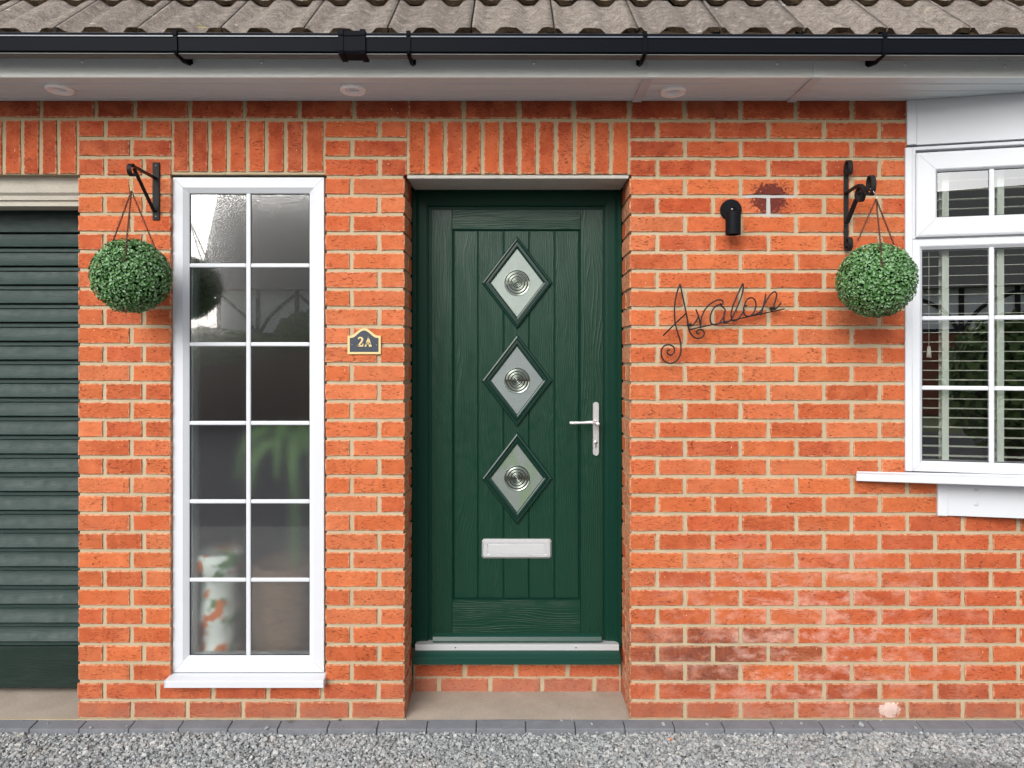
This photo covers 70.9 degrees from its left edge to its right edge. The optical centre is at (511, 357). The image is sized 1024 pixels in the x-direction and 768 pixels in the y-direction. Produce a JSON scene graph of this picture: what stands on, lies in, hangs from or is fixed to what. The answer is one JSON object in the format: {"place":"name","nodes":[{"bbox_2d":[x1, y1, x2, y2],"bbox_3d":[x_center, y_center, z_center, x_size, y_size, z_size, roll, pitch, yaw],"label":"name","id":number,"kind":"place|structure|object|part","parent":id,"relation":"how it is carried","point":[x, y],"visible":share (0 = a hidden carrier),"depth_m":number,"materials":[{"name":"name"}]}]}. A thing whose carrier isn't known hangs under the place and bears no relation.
{"place":"outdoors","nodes":[
{"label":"outdoors","id":0,"kind":"place"},
{"bbox_2d":[0,719,1023,767],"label":"gravel","id":1,"kind":"structure","parent":0,"point":[995,753],"depth_m":2.72,"materials":[{"name":"grey gravel"}]},
{"bbox_2d":[0,0,1023,34],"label":"roof","id":2,"kind":"structure","parent":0,"point":[983,17],"depth_m":2.71,"materials":[{"name":"tile"}]},
{"bbox_2d":[0,59,1023,101],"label":"eaves","id":3,"kind":"object","parent":2,"relation":"attached to","point":[377,79],"visible":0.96,"depth_m":2.68,"materials":[{"name":"plastic"}]},
{"bbox_2d":[44,83,74,95],"bbox_3d":[-1.737,-1.034,2.762,0.100,0.025,0.100,0,0,0],"label":"downlight","id":4,"kind":"object","parent":3,"relation":"attached to","point":[50,87],"visible":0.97,"depth_m":2.75,"materials":[{"name":"white"}]},
{"bbox_2d":[340,84,365,95],"bbox_3d":[-0.612,-1.034,2.768,0.100,0.025,0.100,0,0,0],"label":"downlight","id":5,"kind":"object","parent":3,"relation":"attached to","point":[360,92],"visible":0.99,"depth_m":2.76,"materials":[{"name":"white"}]},
{"bbox_2d":[0,29,1023,66],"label":"gutter","id":6,"kind":"object","parent":3,"relation":"attached to","point":[363,45],"visible":1,"depth_m":2.54,"materials":[{"name":"black plastic"}]},
{"bbox_2d":[660,86,685,97],"bbox_3d":[0.624,-1.034,2.787,0.100,0.025,0.100,0,0,0],"label":"downlight","id":7,"kind":"object","parent":3,"relation":"attached to","point":[679,93],"visible":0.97,"depth_m":2.78,"materials":[{"name":"white"}]},
{"bbox_2d":[411,648,621,690],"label":"ground","id":8,"kind":"structure","parent":0,"point":[412,659],"depth_m":3.76,"materials":[{"name":"brick"}]},
{"bbox_2d":[0,688,79,717],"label":"garage threshold","id":9,"kind":"object","parent":8,"relation":"on","point":[38,702],"visible":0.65,"depth_m":3.03,"materials":[{"name":"concrete"}]},
{"bbox_2d":[0,101,412,717],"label":"brick wall","id":10,"kind":"structure","parent":8,"relation":"on","point":[352,153],"depth_m":2.90,"materials":[{"name":"brick"},{"name":"mortar"}]},
{"bbox_2d":[0,177,79,687],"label":"garage door","id":11,"kind":"structure","parent":10,"relation":"attached to","point":[39,440],"depth_m":3.11,"materials":[{"name":"green metal"}]},
{"bbox_2d":[126,162,159,219],"bbox_3d":[-1.433,-0.669,2.797,0.027,0.232,0.205,0,0,0],"label":"hanging bracket","id":12,"kind":"object","parent":10,"relation":"attached to","point":[154,204],"visible":1,"depth_m":2.89,"materials":[{"name":"black metal"}]},
{"bbox_2d":[87,177,172,312],"bbox_3d":[-1.433,-0.421,2.705,0.293,0.514,0.283,0,0,0],"label":"topiary ball","id":13,"kind":"object","parent":12,"relation":"hanging from","point":[133,275],"visible":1,"depth_m":2.62,"materials":[{"name":"green plant"}]},
{"bbox_2d":[164,177,326,687],"bbox_3d":[-1.067,0.293,2.929,0.634,2.046,0.141,0,0,0],"label":"side window","id":14,"kind":"structure","parent":10,"relation":"attached to","point":[249,448],"depth_m":2.94,"materials":[{"name":"white plastic"}]},
{"bbox_2d":[348,328,380,353],"bbox_3d":[-0.595,-0.065,2.894,0.133,0.104,0.010,0,0,0],"label":"house number plaque","id":15,"kind":"object","parent":10,"relation":"attached to","point":[363,341],"visible":1,"depth_m":2.89,"materials":[{"name":"black metal"}]},
{"bbox_2d":[0,718,1023,736],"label":"paved edging","id":16,"kind":"object","parent":8,"relation":"on","point":[376,726],"visible":0.56,"depth_m":2.86,"materials":[{"name":"concrete paving blocks"}]},
{"bbox_2d":[405,691,630,736],"bbox_3d":[0.022,1.509,3.020,0.927,0.103,0.240,0,0,0],"label":"doorstep","id":17,"kind":"object","parent":8,"relation":"on","point":[470,705],"visible":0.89,"depth_m":3.00,"materials":[{"name":"concrete"}]},
{"bbox_2d":[404,101,1023,717],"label":"brick wall","id":18,"kind":"structure","parent":8,"relation":"on","point":[778,561],"depth_m":2.90,"materials":[{"name":"red-orange brick"},{"name":"sand-coloured mortar"}]},
{"bbox_2d":[411,188,622,664],"bbox_3d":[0.021,0.283,3.111,0.932,2.040,0.128,0,0,0],"label":"front door","id":19,"kind":"structure","parent":18,"relation":"attached to","point":[516,432],"depth_m":3.12,"materials":[{"name":"green wood"}]},
{"bbox_3d":[0.022,-0.323,3.118,0.309,0.403,0.019,0,0,0],"label":"diamond window","id":20,"kind":"part","parent":19,"relation":"part of","materials":[{"name":"grey"}]},
{"bbox_3d":[0.022,0.101,3.118,0.309,0.403,0.019,0,0,0],"label":"diamond window","id":21,"kind":"part","parent":19,"relation":"part of","materials":[{"name":"grey"}]},
{"bbox_3d":[0.022,0.524,3.118,0.309,0.403,0.019,0,0,0],"label":"diamond window","id":22,"kind":"part","parent":19,"relation":"part of","materials":[{"name":"grey"}]},
{"bbox_2d":[407,175,628,189],"bbox_3d":[0.024,-0.727,3.049,0.891,0.013,0.303,0,0,0],"label":"door lintel","id":23,"kind":"structure","parent":18,"relation":"attached to","point":[517,182],"depth_m":2.97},
{"bbox_2d":[660,283,784,363],"bbox_3d":[0.839,-0.135,2.881,0.496,0.323,0.036,0,0,0],"label":"wire name sign","id":24,"kind":"object","parent":18,"relation":"attached to","point":[731,315],"visible":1,"depth_m":2.86,"materials":[{"name":"black metal"}]},
{"bbox_2d":[720,199,741,235],"bbox_3d":[0.880,-0.559,2.854,0.085,0.151,0.091,0,0,0],"label":"wall spotlight","id":25,"kind":"object","parent":18,"relation":"attached to","point":[730,211],"depth_m":2.83,"materials":[{"name":"black metal"}]},
{"bbox_2d":[844,160,876,250],"bbox_3d":[1.345,-0.606,2.784,0.020,0.363,0.230,0,0,0],"label":"hanging bracket","id":26,"kind":"object","parent":18,"relation":"attached to","point":[862,191],"visible":1,"depth_m":2.86,"materials":[{"name":"black metal"}]},
{"bbox_2d":[835,188,918,318],"bbox_3d":[1.353,-0.387,2.676,0.285,0.486,0.283,0,0,0],"label":"topiary ball","id":27,"kind":"object","parent":26,"relation":"hanging from","point":[879,278],"visible":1,"depth_m":2.60,"materials":[{"name":"green plant"}]},
{"bbox_2d":[856,92,1023,517],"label":"bay window","id":28,"kind":"structure","parent":18,"relation":"attached to","point":[966,134],"depth_m":2.86,"materials":[{"name":"white plastic"}]},
{"bbox_2d":[906,147,1023,473],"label":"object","id":29,"kind":"object","parent":28,"relation":"attached to","point":[1012,331],"visible":0.07,"depth_m":5.50,"materials":[{"name":"grey paint"}]},
{"bbox_2d":[923,170,1023,461],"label":"venetian blind","id":30,"kind":"object","parent":28,"relation":"attached to","point":[944,332],"visible":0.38,"depth_m":2.92,"materials":[{"name":"beige plastic"}]}
]}

